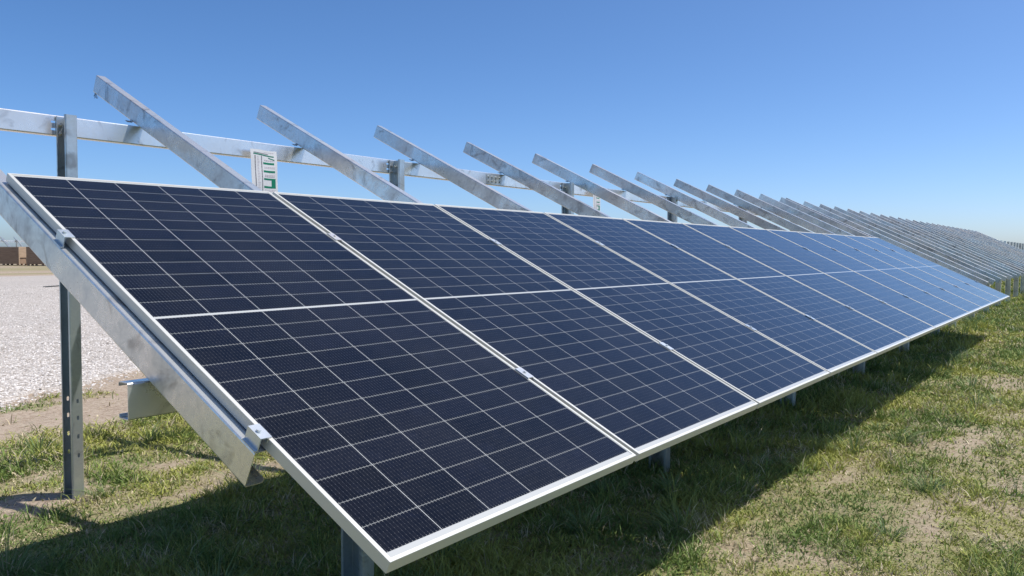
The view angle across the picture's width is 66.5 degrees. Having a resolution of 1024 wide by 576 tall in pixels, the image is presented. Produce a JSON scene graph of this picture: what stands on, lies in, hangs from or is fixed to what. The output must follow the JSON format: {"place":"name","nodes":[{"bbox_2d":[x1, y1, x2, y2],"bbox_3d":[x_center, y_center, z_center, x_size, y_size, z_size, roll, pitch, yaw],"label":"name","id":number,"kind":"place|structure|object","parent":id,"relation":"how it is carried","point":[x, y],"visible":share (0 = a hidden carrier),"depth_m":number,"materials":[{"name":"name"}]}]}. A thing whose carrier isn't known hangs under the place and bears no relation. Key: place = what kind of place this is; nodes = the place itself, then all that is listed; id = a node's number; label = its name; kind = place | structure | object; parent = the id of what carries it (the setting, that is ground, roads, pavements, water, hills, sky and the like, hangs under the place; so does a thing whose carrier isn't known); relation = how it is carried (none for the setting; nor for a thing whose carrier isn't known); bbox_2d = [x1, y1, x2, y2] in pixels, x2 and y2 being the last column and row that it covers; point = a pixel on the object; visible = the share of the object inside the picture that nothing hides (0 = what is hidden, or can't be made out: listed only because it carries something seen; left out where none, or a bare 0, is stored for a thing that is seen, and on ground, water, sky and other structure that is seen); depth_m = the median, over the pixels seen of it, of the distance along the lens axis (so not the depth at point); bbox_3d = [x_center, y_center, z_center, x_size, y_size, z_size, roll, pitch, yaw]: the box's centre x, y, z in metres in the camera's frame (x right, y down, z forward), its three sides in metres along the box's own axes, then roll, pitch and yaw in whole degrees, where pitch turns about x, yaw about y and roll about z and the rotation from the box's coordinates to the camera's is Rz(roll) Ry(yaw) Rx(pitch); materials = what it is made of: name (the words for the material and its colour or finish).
{"place":"outdoors","nodes":[
{"label":"outdoors","id":0,"kind":"place"},
{"bbox_2d":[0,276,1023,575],"bbox_3d":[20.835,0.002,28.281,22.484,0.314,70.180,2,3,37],"label":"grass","id":1,"kind":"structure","parent":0,"point":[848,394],"depth_m":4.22,"materials":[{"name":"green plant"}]},
{"bbox_2d":[0,264,1023,575],"bbox_3d":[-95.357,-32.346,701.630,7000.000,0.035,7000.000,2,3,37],"label":"ground","id":2,"kind":"structure","parent":0,"point":[92,406],"depth_m":4.24,"materials":[{"name":"soil"}]},
{"bbox_2d":[0,237,23,246],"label":"mounting rack","id":3,"kind":"object","parent":2,"relation":"on","point":[16,241],"visible":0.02,"depth_m":70.23,"materials":[{"name":"metal"}]},
{"bbox_2d":[0,247,26,265],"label":"wooden crate","id":4,"kind":"object","parent":2,"relation":"on","point":[12,255],"visible":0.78,"depth_m":60.59,"materials":[{"name":"brown wood"}]},
{"bbox_2d":[26,247,45,265],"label":"wooden crate","id":5,"kind":"object","parent":2,"relation":"on","point":[32,258],"visible":0.41,"depth_m":59.83,"materials":[{"name":"brown wood"}]},
{"bbox_2d":[0,275,138,402],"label":"gravel pad","id":6,"kind":"object","parent":2,"relation":"on","point":[20,281],"visible":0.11,"depth_m":12.43,"materials":[{"name":"grey gravel"}]},
{"bbox_2d":[0,284,140,410],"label":"loose gravel","id":7,"kind":"structure","parent":6,"relation":"on","point":[56,380],"depth_m":9.49,"materials":[{"name":"grey gravel"}]},
{"bbox_2d":[0,75,977,575],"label":"mounting rack","id":8,"kind":"object","parent":2,"relation":"on","point":[170,383],"visible":0.52,"depth_m":4.28,"materials":[{"name":"silver metal"}]},
{"bbox_2d":[250,149,277,193],"bbox_3d":[-1.640,-0.768,5.170,0.009,0.288,0.212,2,3,37],"label":"printed sheet","id":9,"kind":"object","parent":8,"relation":"attached to","point":[264,169],"visible":0.94,"depth_m":5.17,"materials":[{"name":"white paper"}]},
{"bbox_2d":[6,173,635,572],"bbox_3d":[-0.732,0.082,2.762,2.235,0.033,1.134,33,21,32],"label":"solar panel","id":10,"kind":"object","parent":8,"relation":"attached to","point":[398,423],"visible":1,"depth_m":2.50,"materials":[{"name":"blue"}]},
{"bbox_2d":[272,192,757,461],"bbox_3d":[-0.031,0.041,3.682,2.235,0.035,1.134,33,21,32],"label":"solar panel","id":11,"kind":"object","parent":8,"relation":"attached to","point":[640,395],"visible":0.9,"depth_m":3.49,"materials":[{"name":"blue"}]},
{"bbox_2d":[593,195,599,210],"bbox_3d":[0.925,-0.937,8.537,0.009,0.238,0.178,2,3,34],"label":"printed sheet","id":12,"kind":"object","parent":8,"relation":"attached to","point":[596,202],"visible":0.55,"depth_m":8.53,"materials":[{"name":"white paper"}]},
{"bbox_2d":[434,204,829,408],"bbox_3d":[0.667,0.003,4.598,2.235,0.033,1.134,33,21,32],"label":"solar panel","id":13,"kind":"object","parent":8,"relation":"attached to","point":[757,367],"visible":0.91,"depth_m":4.45,"materials":[{"name":"blue"}]},
{"bbox_2d":[544,212,876,376],"bbox_3d":[1.367,-0.036,5.517,2.235,0.034,1.134,33,21,32],"label":"solar panel","id":14,"kind":"object","parent":8,"relation":"attached to","point":[828,349],"visible":0.9,"depth_m":5.39,"materials":[{"name":"blue"}]},
{"bbox_2d":[623,219,909,356],"bbox_3d":[2.065,-0.074,6.434,2.235,0.033,1.134,33,21,32],"label":"solar panel","id":15,"kind":"object","parent":8,"relation":"attached to","point":[878,338],"visible":0.93,"depth_m":6.33,"materials":[{"name":"blue"}]},
{"bbox_2d":[682,223,934,341],"bbox_3d":[2.764,-0.113,7.351,2.235,0.033,1.134,33,21,32],"label":"solar panel","id":16,"kind":"object","parent":8,"relation":"attached to","point":[897,320],"visible":0.91,"depth_m":7.26,"materials":[{"name":"blue"}]},
{"bbox_2d":[728,226,954,330],"bbox_3d":[3.463,-0.153,8.269,2.235,0.033,1.134,33,21,32],"label":"solar panel","id":17,"kind":"object","parent":8,"relation":"attached to","point":[898,301],"visible":0.91,"depth_m":8.19,"materials":[{"name":"blue"}]},
{"bbox_2d":[766,229,969,321],"bbox_3d":[4.162,-0.191,9.186,2.235,0.033,1.134,33,21,32],"label":"solar panel","id":18,"kind":"object","parent":8,"relation":"attached to","point":[896,285],"visible":0.91,"depth_m":9.11,"materials":[{"name":"blue"}]},
{"bbox_2d":[796,231,982,314],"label":"solar panel","id":19,"kind":"object","parent":8,"relation":"attached to","point":[921,284],"visible":0.92,"depth_m":10.04,"materials":[{"name":"blue"}]},
{"bbox_2d":[822,233,992,309],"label":"solar panel","id":20,"kind":"object","parent":8,"relation":"attached to","point":[929,278],"visible":0.91,"depth_m":10.96,"materials":[{"name":"blue"}]},
{"bbox_2d":[844,235,1001,304],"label":"solar panel","id":21,"kind":"object","parent":8,"relation":"attached to","point":[934,272],"visible":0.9,"depth_m":11.88,"materials":[{"name":"blue"}]},
{"bbox_2d":[862,236,1009,300],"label":"solar panel","id":22,"kind":"object","parent":8,"relation":"attached to","point":[958,276],"visible":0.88,"depth_m":12.80,"materials":[{"name":"blue"}]},
{"bbox_2d":[1,379,1023,575],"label":"soil crumbs","id":23,"kind":"object","parent":2,"relation":"on","point":[488,528],"visible":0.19,"depth_m":4.63,"materials":[{"name":"soil"}]},
{"bbox_2d":[786,198,1023,328],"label":"mounting rack","id":24,"kind":"object","parent":2,"relation":"on","point":[982,258],"visible":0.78,"depth_m":18.73,"materials":[{"name":"silver metal"}]},
{"bbox_2d":[0,0,1023,247],"label":"sky","id":25,"kind":"structure","parent":0,"point":[912,110],"materials":[{"name":"blue"}]}
]}

